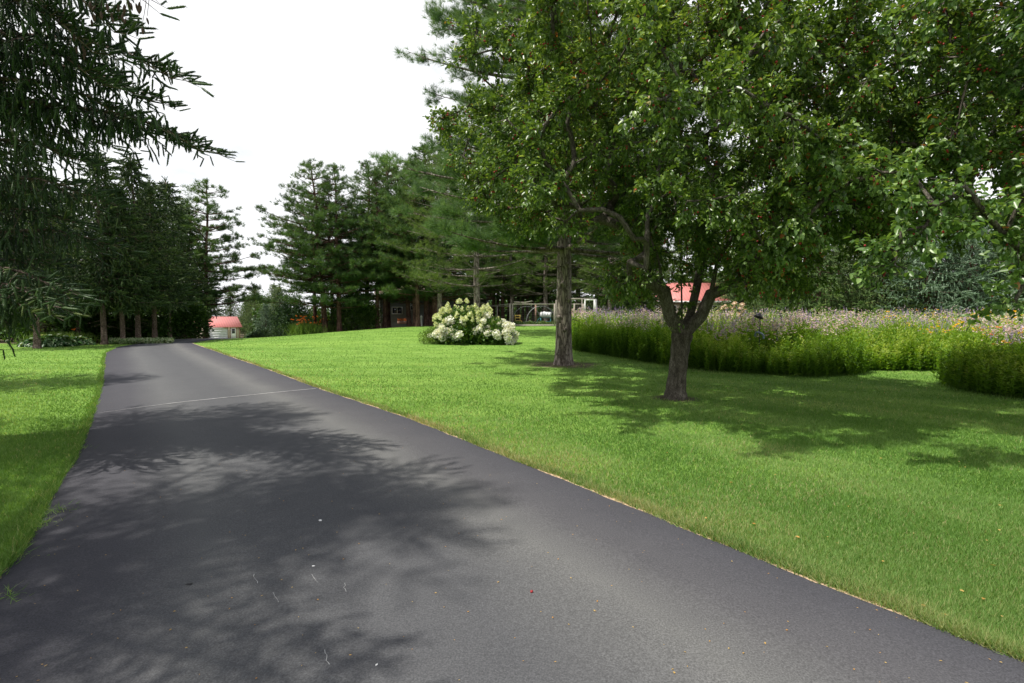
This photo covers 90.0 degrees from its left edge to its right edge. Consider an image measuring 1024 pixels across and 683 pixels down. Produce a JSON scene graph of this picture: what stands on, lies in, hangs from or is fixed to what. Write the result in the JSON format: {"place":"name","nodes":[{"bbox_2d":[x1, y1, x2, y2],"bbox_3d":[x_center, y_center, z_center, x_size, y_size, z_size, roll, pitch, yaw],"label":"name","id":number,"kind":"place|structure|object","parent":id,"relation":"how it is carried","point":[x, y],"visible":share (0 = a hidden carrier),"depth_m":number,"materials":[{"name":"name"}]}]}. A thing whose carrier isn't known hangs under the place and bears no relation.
{"place":"outdoors","nodes":[
{"label":"outdoors","id":0,"kind":"place"},
{"bbox_2d":[0,0,1016,315],"label":"sky","id":1,"kind":"structure","parent":0,"point":[293,81],"materials":[{"name":"white"}]},
{"bbox_2d":[0,338,1023,682],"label":"asphalt driveway","id":2,"kind":"structure","parent":0,"point":[472,536],"depth_m":3.09,"materials":[{"name":"grey asphalt"}]},
{"bbox_2d":[16,416,1002,682],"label":"leaf litter","id":3,"kind":"object","parent":2,"relation":"on","point":[632,626],"visible":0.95,"depth_m":2.83,"materials":[{"name":"brown plant"}]},
{"bbox_2d":[0,316,1023,661],"bbox_3d":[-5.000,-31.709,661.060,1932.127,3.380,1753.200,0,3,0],"label":"lawn ground","id":4,"kind":"structure","parent":0,"point":[536,340],"depth_m":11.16,"materials":[{"name":"green plant"}]},
{"bbox_2d":[16,334,55,346],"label":"hosta plant","id":5,"kind":"object","parent":4,"relation":"on","point":[25,342],"visible":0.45,"depth_m":25.72,"materials":[{"name":"green plant"}]},
{"bbox_2d":[2,171,78,333],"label":"spruce tree","id":6,"kind":"object","parent":4,"relation":"on","point":[45,330],"visible":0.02,"depth_m":28.89,"materials":[{"name":"green plant"}]},
{"bbox_2d":[0,307,99,342],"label":"understorey shrub","id":7,"kind":"object","parent":4,"relation":"on","point":[56,324],"visible":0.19,"depth_m":28.69,"materials":[{"name":"green plant"}]},
{"bbox_2d":[0,135,107,348],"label":"spruce tree","id":8,"kind":"object","parent":4,"relation":"on","point":[36,338],"visible":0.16,"depth_m":24.47,"materials":[{"name":"green plant"}]},
{"bbox_2d":[25,333,82,347],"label":"hosta plant","id":9,"kind":"object","parent":4,"relation":"on","point":[60,340],"visible":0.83,"depth_m":25.68,"materials":[{"name":"green plant"}]},
{"bbox_2d":[10,329,100,344],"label":"daylily clump","id":10,"kind":"object","parent":4,"relation":"on","point":[73,334],"visible":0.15,"depth_m":27.86,"materials":[{"name":"green plant"}]},
{"bbox_2d":[37,186,117,332],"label":"spruce tree","id":11,"kind":"object","parent":4,"relation":"on","point":[77,322],"visible":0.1,"depth_m":28.52,"materials":[{"name":"green plant"}]},
{"bbox_2d":[63,336,96,345],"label":"hosta plant","id":12,"kind":"object","parent":4,"relation":"on","point":[90,341],"visible":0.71,"depth_m":27.13,"materials":[{"name":"green plant"}]},
{"bbox_2d":[62,311,126,339],"bbox_3d":[-26.213,-1.725,31.868,3.613,3.562,5.081,-2,3,-30],"label":"understorey shrub","id":13,"kind":"object","parent":4,"relation":"on","point":[110,332],"visible":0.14,"depth_m":31.29,"materials":[{"name":"green plant"}]},
{"bbox_2d":[5,0,185,33],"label":"spruce tree","id":14,"kind":"object","parent":4,"relation":"on","point":[130,6],"visible":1,"depth_m":4.22,"materials":[{"name":"green plant"}]},
{"bbox_2d":[47,145,169,344],"bbox_3d":[-22.026,-5.169,27.624,5.592,10.744,5.504,0,3,-1],"label":"spruce tree","id":15,"kind":"object","parent":4,"relation":"on","point":[106,178],"visible":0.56,"depth_m":27.47,"materials":[{"name":"green plant"}]},
{"bbox_2d":[0,0,244,359],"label":"spruce tree","id":16,"kind":"object","parent":4,"relation":"on","point":[19,292],"visible":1,"depth_m":5.38,"materials":[{"name":"green plant"}]},
{"bbox_2d":[71,181,173,343],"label":"spruce tree","id":17,"kind":"object","parent":4,"relation":"on","point":[121,309],"visible":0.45,"depth_m":28.16,"materials":[{"name":"green plant"}]},
{"bbox_2d":[91,309,161,339],"bbox_3d":[-25.580,-1.873,32.969,3.840,3.786,5.400,2,3,29],"label":"understorey shrub","id":18,"kind":"object","parent":4,"relation":"on","point":[113,320],"visible":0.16,"depth_m":32.23,"materials":[{"name":"green plant"}]},
{"bbox_2d":[94,308,166,339],"bbox_3d":[-25.527,-1.727,34.017,4.865,3.411,3.460,0,3,-1],"label":"understorey shrub","id":19,"kind":"object","parent":4,"relation":"on","point":[158,319],"visible":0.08,"depth_m":33.48,"materials":[{"name":"green plant"}]},
{"bbox_2d":[80,152,198,337],"bbox_3d":[-22.218,-5.515,29.978,5.760,11.196,5.670,2,3,30],"label":"spruce tree","id":20,"kind":"object","parent":4,"relation":"on","point":[128,166],"visible":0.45,"depth_m":29.86,"materials":[{"name":"green plant"}]},
{"bbox_2d":[108,337,173,343],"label":"variegated groundcover","id":21,"kind":"object","parent":4,"relation":"on","point":[133,340],"visible":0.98,"depth_m":28.02,"materials":[{"name":"green plant"}]},
{"bbox_2d":[119,307,173,337],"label":"understorey shrub","id":22,"kind":"object","parent":4,"relation":"on","point":[159,327],"visible":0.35,"depth_m":33.81,"materials":[{"name":"green plant"}]},
{"bbox_2d":[109,178,204,337],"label":"spruce tree","id":23,"kind":"object","parent":4,"relation":"on","point":[158,227],"visible":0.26,"depth_m":31.85,"materials":[{"name":"green plant"}]},
{"bbox_2d":[145,294,202,338],"bbox_3d":[-25.026,-1.886,36.975,3.732,3.679,5.248,2,3,28],"label":"understorey shrub","id":24,"kind":"object","parent":4,"relation":"on","point":[178,321],"visible":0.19,"depth_m":36.85,"materials":[{"name":"green plant"}]},
{"bbox_2d":[138,176,214,337],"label":"spruce tree","id":25,"kind":"object","parent":4,"relation":"on","point":[169,198],"visible":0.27,"depth_m":35.80,"materials":[{"name":"green plant"}]},
{"bbox_2d":[165,292,214,338],"bbox_3d":[-24.761,-1.915,38.018,5.336,3.741,3.794,0,3,-2],"label":"understorey shrub","id":26,"kind":"object","parent":4,"relation":"on","point":[204,317],"visible":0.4,"depth_m":37.72,"materials":[{"name":"green plant"}]},
{"bbox_2d":[166,202,232,338],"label":"spruce tree","id":27,"kind":"object","parent":4,"relation":"on","point":[182,209],"visible":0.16,"depth_m":39.92,"materials":[{"name":"green plant"}]},
{"bbox_2d":[167,197,238,338],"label":"pine tree","id":28,"kind":"object","parent":4,"relation":"on","point":[202,232],"visible":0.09,"depth_m":46.16,"materials":[{"name":"green plant"}]},
{"bbox_2d":[149,177,275,337],"bbox_3d":[-24.723,-6.734,42.227,9.162,13.384,9.963,0,3,0],"label":"pine tree","id":29,"kind":"object","parent":4,"relation":"on","point":[222,271],"visible":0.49,"depth_m":41.41,"materials":[{"name":"green plant"}]},
{"bbox_2d":[196,317,241,338],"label":"garage","id":30,"kind":"structure","parent":4,"relation":"on","point":[226,327],"depth_m":91.00,"materials":[{"name":"beige"}]},
{"bbox_2d":[209,328,227,337],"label":"garage door","id":31,"kind":"structure","parent":30,"relation":"in","point":[218,332],"depth_m":89.88,"materials":[{"name":"paint"}]},
{"bbox_2d":[217,292,241,316],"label":"spruce tree","id":32,"kind":"object","parent":4,"relation":"on","point":[231,313],"visible":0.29,"depth_m":105.52,"materials":[{"name":"green plant"}]},
{"bbox_2d":[237,301,253,334],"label":"spruce tree","id":33,"kind":"object","parent":4,"relation":"on","point":[243,317],"visible":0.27,"depth_m":100.41,"materials":[{"name":"green plant"}]},
{"bbox_2d":[240,289,263,334],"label":"spruce tree","id":34,"kind":"object","parent":4,"relation":"on","point":[255,305],"visible":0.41,"depth_m":94.09,"materials":[{"name":"green plant"}]},
{"bbox_2d":[251,303,273,332],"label":"spruce tree","id":35,"kind":"object","parent":4,"relation":"on","point":[265,309],"visible":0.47,"depth_m":65.70,"materials":[{"name":"green plant"}]},
{"bbox_2d":[246,327,289,337],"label":"shrub","id":36,"kind":"object","parent":4,"relation":"on","point":[260,333],"visible":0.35,"depth_m":47.45,"materials":[{"name":"green plant"}]},
{"bbox_2d":[261,283,282,317],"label":"spruce tree","id":37,"kind":"object","parent":4,"relation":"on","point":[272,286],"visible":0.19,"depth_m":109.18,"materials":[{"name":"green plant"}]},
{"bbox_2d":[269,284,287,318],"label":"spruce tree","id":38,"kind":"object","parent":4,"relation":"on","point":[279,288],"visible":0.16,"depth_m":79.44,"materials":[{"name":"green plant"}]},
{"bbox_2d":[268,289,312,336],"bbox_3d":[-18.615,-2.437,42.977,3.663,4.224,3.021,0,3,0],"label":"round shrub","id":39,"kind":"object","parent":4,"relation":"on","point":[288,311],"visible":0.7,"depth_m":42.38,"materials":[{"name":"green plant"}]},
{"bbox_2d":[269,194,341,324],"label":"pine tree","id":40,"kind":"object","parent":4,"relation":"on","point":[315,315],"visible":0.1,"depth_m":45.12,"materials":[{"name":"green plant"}]},
{"bbox_2d":[283,316,328,334],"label":"daylily clump","id":41,"kind":"object","parent":4,"relation":"on","point":[301,328],"visible":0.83,"depth_m":40.53,"materials":[{"name":"green plant"}]},
{"bbox_2d":[288,304,330,331],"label":"understorey shrub","id":42,"kind":"object","parent":4,"relation":"on","point":[318,312],"visible":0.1,"depth_m":49.05,"materials":[{"name":"green plant"}]},
{"bbox_2d":[247,157,390,332],"bbox_3d":[-16.018,-7.938,42.529,11.136,14.612,10.931,-2,4,-35],"label":"pine tree","id":43,"kind":"object","parent":4,"relation":"on","point":[324,297],"visible":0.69,"depth_m":41.18,"materials":[{"name":"green plant"}]},
{"bbox_2d":[290,182,366,331],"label":"pine tree","id":44,"kind":"object","parent":4,"relation":"on","point":[331,215],"visible":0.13,"depth_m":43.23,"materials":[{"name":"green plant"}]},
{"bbox_2d":[279,162,388,331],"bbox_3d":[-14.614,-7.758,42.115,8.658,13.976,8.331,3,4,42],"label":"pine tree","id":45,"kind":"object","parent":4,"relation":"on","point":[335,263],"visible":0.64,"depth_m":41.15,"materials":[{"name":"green plant"}]},
{"bbox_2d":[336,309,363,330],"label":"understorey shrub","id":46,"kind":"object","parent":4,"relation":"on","point":[349,328],"visible":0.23,"depth_m":52.93,"materials":[{"name":"green plant"}]},
{"bbox_2d":[327,284,383,329],"bbox_3d":[-13.449,-3.035,43.928,4.952,4.254,3.621,0,3,0],"label":"round shrub","id":47,"kind":"object","parent":4,"relation":"on","point":[359,312],"visible":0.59,"depth_m":43.45,"materials":[{"name":"green plant"}]},
{"bbox_2d":[318,159,402,328],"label":"pine tree","id":48,"kind":"object","parent":4,"relation":"on","point":[360,177],"visible":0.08,"depth_m":45.36,"materials":[{"name":"green plant"}]},
{"bbox_2d":[332,167,410,327],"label":"pine tree","id":49,"kind":"object","parent":4,"relation":"on","point":[377,214],"visible":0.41,"depth_m":42.25,"materials":[{"name":"green plant"}]},
{"bbox_2d":[348,164,398,326],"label":"pine tree","id":50,"kind":"object","parent":4,"relation":"on","point":[388,315],"visible":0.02,"depth_m":48.77,"materials":[{"name":"green plant"}]},
{"bbox_2d":[328,155,420,327],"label":"pine tree","id":51,"kind":"object","parent":4,"relation":"on","point":[383,294],"visible":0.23,"depth_m":42.94,"materials":[{"name":"green plant"}]},
{"bbox_2d":[344,167,459,325],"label":"pine tree","id":52,"kind":"object","parent":4,"relation":"on","point":[408,310],"visible":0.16,"depth_m":43.58,"materials":[{"name":"green plant"}]},
{"bbox_2d":[367,159,450,325],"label":"pine tree","id":53,"kind":"object","parent":4,"relation":"on","point":[414,300],"visible":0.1,"depth_m":42.34,"materials":[{"name":"green plant"}]},
{"bbox_2d":[367,160,454,326],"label":"pine tree","id":54,"kind":"object","parent":4,"relation":"on","point":[404,229],"visible":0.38,"depth_m":40.63,"materials":[{"name":"green plant"}]},
{"bbox_2d":[357,144,492,325],"bbox_3d":[-6.750,-8.932,43.258,11.477,15.343,11.692,1,3,16],"label":"pine tree","id":55,"kind":"object","parent":4,"relation":"on","point":[398,260],"visible":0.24,"depth_m":41.34,"materials":[{"name":"green plant"}]},
{"bbox_2d":[376,141,482,325],"bbox_3d":[-7.466,-9.391,44.905,9.976,16.103,9.599,-2,3,-27],"label":"pine tree","id":56,"kind":"object","parent":4,"relation":"on","point":[426,314],"visible":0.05,"depth_m":43.73,"materials":[{"name":"green plant"}]},
{"bbox_2d":[417,327,447,343],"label":"shrub","id":57,"kind":"object","parent":4,"relation":"on","point":[428,338],"visible":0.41,"depth_m":24.87,"materials":[{"name":"green plant"}]},
{"bbox_2d":[376,153,489,312],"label":"pine tree","id":58,"kind":"object","parent":4,"relation":"on","point":[424,283],"visible":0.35,"depth_m":39.50,"materials":[{"name":"green plant"}]},
{"bbox_2d":[374,276,491,327],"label":"house","id":59,"kind":"structure","parent":4,"relation":"on","point":[397,310],"depth_m":52.89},
{"bbox_2d":[392,307,402,313],"bbox_3d":[-11.860,-3.201,52.880,1.100,0.750,0.049,0,3,0],"label":"window","id":60,"kind":"structure","parent":59,"relation":"in","point":[395,310],"depth_m":52.89,"materials":[{"name":"white paint"}]},
{"bbox_2d":[426,171,458,324],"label":"pine tree","id":61,"kind":"object","parent":4,"relation":"on","point":[430,316],"visible":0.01,"depth_m":47.76,"materials":[{"name":"green plant"}]},
{"bbox_2d":[427,315,483,344],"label":"hydrangea bush","id":62,"kind":"object","parent":4,"relation":"on","point":[442,333],"visible":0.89,"depth_m":24.31,"materials":[{"name":"white plant"}]},
{"bbox_2d":[432,298,498,342],"bbox_3d":[-2.326,-1.044,25.628,3.426,2.329,2.982,0,3,0],"label":"hydrangea bush","id":63,"kind":"object","parent":4,"relation":"on","point":[472,314],"visible":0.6,"depth_m":24.89,"materials":[{"name":"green plant"}]},
{"bbox_2d":[397,87,552,310],"bbox_3d":[-1.984,-7.839,30.712,9.805,14.915,10.311,0,3,0],"label":"pine tree","id":64,"kind":"object","parent":4,"relation":"on","point":[478,273],"visible":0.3,"depth_m":30.51,"materials":[{"name":"green plant"}]},
{"bbox_2d":[471,312,518,344],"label":"hydrangea bush","id":65,"kind":"object","parent":4,"relation":"on","point":[500,331],"visible":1,"depth_m":24.29,"materials":[{"name":"white plant"}]},
{"bbox_2d":[461,241,535,319],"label":"pine tree","id":66,"kind":"object","parent":4,"relation":"on","point":[495,298],"visible":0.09,"depth_m":51.13,"materials":[{"name":"green plant"}]},
{"bbox_2d":[471,194,538,318],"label":"pine tree","id":67,"kind":"object","parent":4,"relation":"on","point":[502,308],"visible":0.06,"depth_m":49.58,"materials":[{"name":"green plant"}]},
{"bbox_2d":[487,290,541,320],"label":"pine tree","id":68,"kind":"object","parent":4,"relation":"on","point":[508,302],"visible":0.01,"depth_m":57.68,"materials":[{"name":"green plant"}]},
{"bbox_2d":[479,224,552,321],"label":"pine tree","id":69,"kind":"object","parent":4,"relation":"on","point":[510,286],"visible":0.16,"depth_m":48.15,"materials":[{"name":"green plant"}]},
{"bbox_2d":[491,260,556,320],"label":"pine tree","id":70,"kind":"object","parent":4,"relation":"on","point":[528,298],"visible":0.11,"depth_m":50.53,"materials":[{"name":"green plant"}]},
{"bbox_2d":[514,320,555,323],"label":"vegetable leaves","id":71,"kind":"object","parent":4,"relation":"on","point":[530,322],"visible":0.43,"depth_m":42.39,"materials":[{"name":"green plant"}]},
{"bbox_2d":[484,298,593,325],"bbox_3d":[1.941,-2.482,45.369,7.723,2.493,8.848,-1,3,-13],"label":"garden fence","id":72,"kind":"object","parent":4,"relation":"on","point":[554,306],"visible":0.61,"depth_m":41.93,"materials":[{"name":"grey wood"}]},
{"bbox_2d":[537,311,550,321],"bbox_3d":[2.796,-1.997,44.923,1.241,1.270,0.768,0,3,0],"label":"water tank","id":73,"kind":"object","parent":4,"relation":"on","point":[543,314],"visible":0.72,"depth_m":44.58,"materials":[{"name":"white plastic"}]},
{"bbox_2d":[502,209,593,320],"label":"pine tree","id":74,"kind":"object","parent":4,"relation":"on","point":[546,262],"visible":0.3,"depth_m":46.06,"materials":[{"name":"green plant"}]},
{"bbox_2d":[520,225,584,320],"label":"pine tree","id":75,"kind":"object","parent":4,"relation":"on","point":[550,297],"visible":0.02,"depth_m":52.89,"materials":[{"name":"green plant"}]},
{"bbox_2d":[367,0,743,365],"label":"pine tree","id":76,"kind":"object","parent":4,"relation":"on","point":[469,237],"visible":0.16,"depth_m":15.82,"materials":[{"name":"green plant"}]},
{"bbox_2d":[193,343,922,622],"bbox_3d":[-7.815,0.749,15.736,0.497,0.067,35.623,-2,4,-37],"label":"dry thatch edge","id":77,"kind":"object","parent":4,"relation":"on","point":[871,602],"visible":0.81,"depth_m":4.03,"materials":[{"name":"beige plant"}]},
{"bbox_2d":[532,190,602,312],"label":"pine tree","id":78,"kind":"object","parent":4,"relation":"on","point":[573,287],"visible":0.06,"depth_m":48.46,"materials":[{"name":"green plant"}]},
{"bbox_2d":[249,258,958,331],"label":"distant undergrowth","id":79,"kind":"object","parent":4,"relation":"on","point":[254,313],"visible":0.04,"depth_m":67.34,"materials":[{"name":"green plant"}]},
{"bbox_2d":[572,242,646,316],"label":"spruce tree","id":80,"kind":"object","parent":4,"relation":"on","point":[614,303],"visible":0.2,"depth_m":45.37,"materials":[{"name":"green plant"}]},
{"bbox_2d":[571,230,653,313],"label":"pine tree","id":81,"kind":"object","parent":4,"relation":"on","point":[589,286],"visible":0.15,"depth_m":43.01,"materials":[{"name":"green plant"}]},
{"bbox_2d":[585,232,690,314],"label":"pine tree","id":82,"kind":"object","parent":4,"relation":"on","point":[670,268],"visible":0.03,"depth_m":45.14,"materials":[{"name":"green plant"}]},
{"bbox_2d":[599,258,678,323],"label":"spruce tree","id":83,"kind":"object","parent":4,"relation":"on","point":[643,304],"visible":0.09,"depth_m":48.76,"materials":[{"name":"green plant"}]},
{"bbox_2d":[638,283,730,320],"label":"red roofed house","id":84,"kind":"structure","parent":4,"relation":"on","point":[686,293],"depth_m":62.57,"materials":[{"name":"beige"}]},
{"bbox_2d":[662,236,718,282],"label":"pine tree","id":85,"kind":"object","parent":4,"relation":"on","point":[669,272],"visible":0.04,"depth_m":69.11,"materials":[{"name":"green plant"}]},
{"bbox_2d":[422,0,1023,399],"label":"crabapple tree","id":86,"kind":"object","parent":4,"relation":"on","point":[708,207],"visible":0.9,"depth_m":7.31,"materials":[{"name":"green plant"}]},
{"bbox_2d":[703,230,746,304],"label":"pine tree","id":87,"kind":"object","parent":4,"relation":"on","point":[709,280],"visible":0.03,"depth_m":65.19,"materials":[{"name":"green plant"}]},
{"bbox_2d":[713,301,750,318],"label":"hydrangea bush","id":88,"kind":"object","parent":4,"relation":"on","point":[724,307],"visible":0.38,"depth_m":45.61,"materials":[{"name":"white plant"}]},
{"bbox_2d":[710,243,771,317],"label":"spruce tree","id":89,"kind":"object","parent":4,"relation":"on","point":[728,297],"visible":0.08,"depth_m":51.76,"materials":[{"name":"green plant"}]},
{"bbox_2d":[754,313,764,350],"bbox_3d":[6.976,0.068,14.525,0.265,1.759,0.272,-2,4,-38],"label":"garden ornament","id":90,"kind":"object","parent":4,"relation":"on","point":[759,316],"visible":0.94,"depth_m":14.47,"materials":[{"name":"metal"}]},
{"bbox_2d":[744,289,807,316],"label":"spruce tree","id":91,"kind":"object","parent":4,"relation":"on","point":[769,304],"visible":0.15,"depth_m":42.85,"materials":[{"name":"green plant"}]},
{"bbox_2d":[572,305,1023,398],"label":"wildflower foliage","id":92,"kind":"object","parent":4,"relation":"on","point":[969,359],"visible":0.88,"depth_m":14.70,"materials":[{"name":"green plant"}]},
{"bbox_2d":[572,306,1023,344],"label":"pink wildflowers","id":93,"kind":"object","parent":92,"relation":"on","point":[857,318],"visible":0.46,"depth_m":17.31,"materials":[{"name":"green plant"}]},
{"bbox_2d":[573,305,1023,343],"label":"purple flower spikes","id":94,"kind":"object","parent":92,"relation":"on","point":[654,314],"visible":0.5,"depth_m":17.33,"materials":[{"name":"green plant"}]},
{"bbox_2d":[882,308,1023,342],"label":"yellow wildflowers","id":95,"kind":"object","parent":92,"relation":"on","point":[962,322],"visible":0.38,"depth_m":16.42,"materials":[{"name":"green plant"}]},
{"bbox_2d":[769,215,876,319],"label":"spruce tree","id":96,"kind":"object","parent":4,"relation":"on","point":[821,295],"visible":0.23,"depth_m":39.99,"materials":[{"name":"green plant"}]},
{"bbox_2d":[822,220,898,317],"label":"spruce tree","id":97,"kind":"object","parent":4,"relation":"on","point":[846,279],"visible":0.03,"depth_m":43.66,"materials":[{"name":"green plant"}]},
{"bbox_2d":[729,0,1023,330],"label":"crabapple tree","id":98,"kind":"object","parent":4,"relation":"on","point":[1004,216],"visible":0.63,"depth_m":5.96,"materials":[{"name":"green plant"}]},
{"bbox_2d":[834,211,937,324],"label":"spruce tree","id":99,"kind":"object","parent":4,"relation":"on","point":[872,294],"visible":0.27,"depth_m":39.02,"materials":[{"name":"green plant"}]},
{"bbox_2d":[885,230,980,316],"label":"pine tree","id":100,"kind":"object","parent":4,"relation":"on","point":[938,268],"visible":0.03,"depth_m":55.78,"materials":[{"name":"green plant"}]},
{"bbox_2d":[872,186,997,320],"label":"spruce tree","id":101,"kind":"object","parent":4,"relation":"on","point":[935,285],"visible":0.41,"depth_m":37.05,"materials":[{"name":"green plant"}]},
{"bbox_2d":[912,193,1023,318],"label":"spruce tree","id":102,"kind":"object","parent":4,"relation":"on","point":[977,273],"visible":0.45,"depth_m":36.18,"materials":[{"name":"green plant"}]},
{"bbox_2d":[944,193,1023,317],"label":"spruce tree","id":103,"kind":"object","parent":4,"relation":"on","point":[997,269],"visible":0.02,"depth_m":38.42,"materials":[{"name":"green plant"}]},
{"bbox_2d":[975,246,1023,317],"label":"spruce tree","id":104,"kind":"object","parent":4,"relation":"on","point":[1007,274],"visible":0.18,"depth_m":36.34,"materials":[{"name":"green plant"}]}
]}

